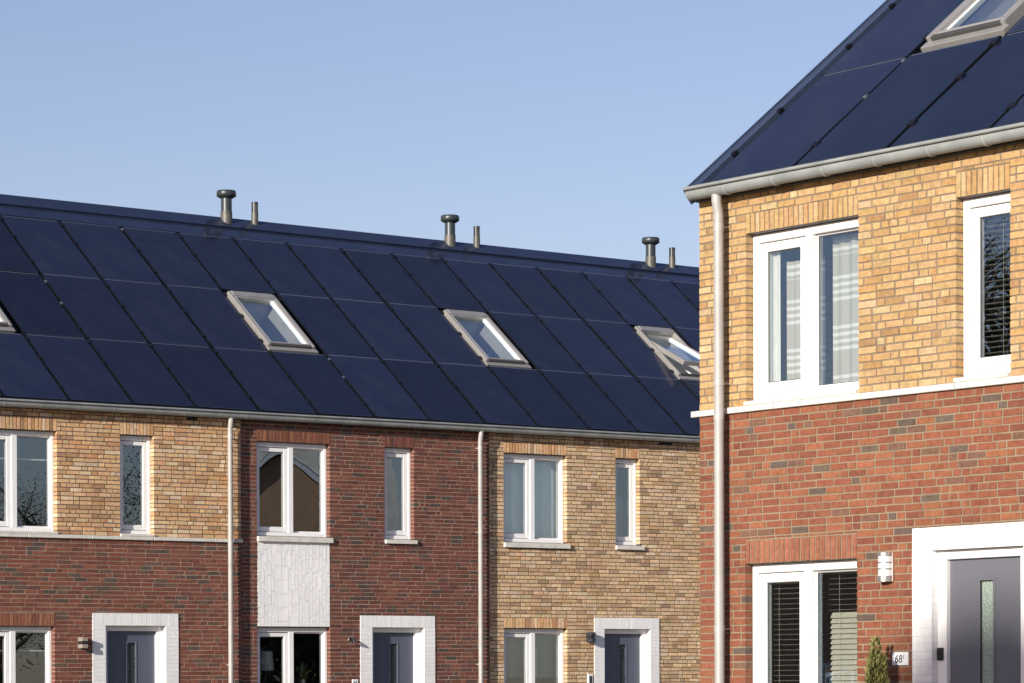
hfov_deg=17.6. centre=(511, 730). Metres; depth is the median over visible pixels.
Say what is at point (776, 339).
curtain
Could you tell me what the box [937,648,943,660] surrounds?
doorbell
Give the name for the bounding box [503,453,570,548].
window
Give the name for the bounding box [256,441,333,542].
window
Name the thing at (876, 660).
conifer
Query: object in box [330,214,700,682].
row house
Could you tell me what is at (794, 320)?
curtain
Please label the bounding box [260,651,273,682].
table lamp
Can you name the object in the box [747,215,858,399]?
window
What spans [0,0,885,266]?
sky
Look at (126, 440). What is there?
window
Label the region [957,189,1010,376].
window
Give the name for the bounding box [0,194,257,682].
row house
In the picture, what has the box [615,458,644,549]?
window
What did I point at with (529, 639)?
window
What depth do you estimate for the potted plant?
47.88 m
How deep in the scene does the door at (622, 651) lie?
51.54 m
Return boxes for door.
[107,631,154,682]
[373,633,412,682]
[605,634,639,682]
[950,556,1020,682]
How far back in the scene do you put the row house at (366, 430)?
49.06 m
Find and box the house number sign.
[892,652,908,664]
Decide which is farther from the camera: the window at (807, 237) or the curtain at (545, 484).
the curtain at (545, 484)
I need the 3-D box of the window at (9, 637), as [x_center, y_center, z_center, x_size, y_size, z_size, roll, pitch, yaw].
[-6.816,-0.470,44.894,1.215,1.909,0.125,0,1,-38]
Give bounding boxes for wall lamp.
[77,637,87,647]
[586,632,595,641]
[877,552,893,581]
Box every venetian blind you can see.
[770,571,824,682]
[829,572,857,682]
[984,215,1010,354]
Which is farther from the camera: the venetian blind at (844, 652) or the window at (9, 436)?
the window at (9, 436)
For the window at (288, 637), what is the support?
in the row house at (366, 430)
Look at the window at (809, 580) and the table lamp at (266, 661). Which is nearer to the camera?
the window at (809, 580)
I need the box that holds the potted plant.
[294,661,313,682]
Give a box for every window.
[0,428,55,531]
[0,626,51,682]
[119,434,150,533]
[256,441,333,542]
[257,626,327,682]
[384,447,417,543]
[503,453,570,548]
[504,628,566,682]
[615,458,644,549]
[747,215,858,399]
[747,558,857,682]
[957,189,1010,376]
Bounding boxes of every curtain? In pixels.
[505,458,557,543]
[506,628,557,677]
[617,496,635,545]
[772,252,780,381]
[787,257,825,384]
[833,233,858,382]
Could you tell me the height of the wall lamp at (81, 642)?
0.150 m
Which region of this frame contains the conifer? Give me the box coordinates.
[863,634,889,682]
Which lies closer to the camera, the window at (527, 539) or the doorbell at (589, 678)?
the window at (527, 539)
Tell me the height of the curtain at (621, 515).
0.910 m
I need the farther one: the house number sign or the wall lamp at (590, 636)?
the wall lamp at (590, 636)
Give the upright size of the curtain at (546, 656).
0.880 m
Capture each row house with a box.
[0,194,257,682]
[89,189,497,682]
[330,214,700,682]
[547,237,699,399]
[683,0,1023,682]
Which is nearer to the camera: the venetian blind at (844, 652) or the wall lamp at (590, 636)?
the venetian blind at (844, 652)
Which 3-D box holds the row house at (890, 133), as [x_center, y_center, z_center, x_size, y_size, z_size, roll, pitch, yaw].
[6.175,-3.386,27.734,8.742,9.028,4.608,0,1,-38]
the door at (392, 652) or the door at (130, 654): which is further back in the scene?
the door at (392, 652)
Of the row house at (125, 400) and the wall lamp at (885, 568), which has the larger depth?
the row house at (125, 400)
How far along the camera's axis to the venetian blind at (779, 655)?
26.46 m
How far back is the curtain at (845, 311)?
26.00 m
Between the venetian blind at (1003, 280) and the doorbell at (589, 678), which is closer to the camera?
the venetian blind at (1003, 280)
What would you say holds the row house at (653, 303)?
on the ground
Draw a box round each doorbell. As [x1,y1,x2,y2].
[587,674,592,682]
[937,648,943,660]
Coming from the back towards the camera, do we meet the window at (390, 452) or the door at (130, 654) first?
the window at (390, 452)
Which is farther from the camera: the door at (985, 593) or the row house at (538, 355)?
the row house at (538, 355)
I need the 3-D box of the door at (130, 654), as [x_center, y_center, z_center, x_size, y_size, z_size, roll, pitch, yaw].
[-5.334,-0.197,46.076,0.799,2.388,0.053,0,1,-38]
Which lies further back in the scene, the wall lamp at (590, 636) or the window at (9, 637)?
the wall lamp at (590, 636)

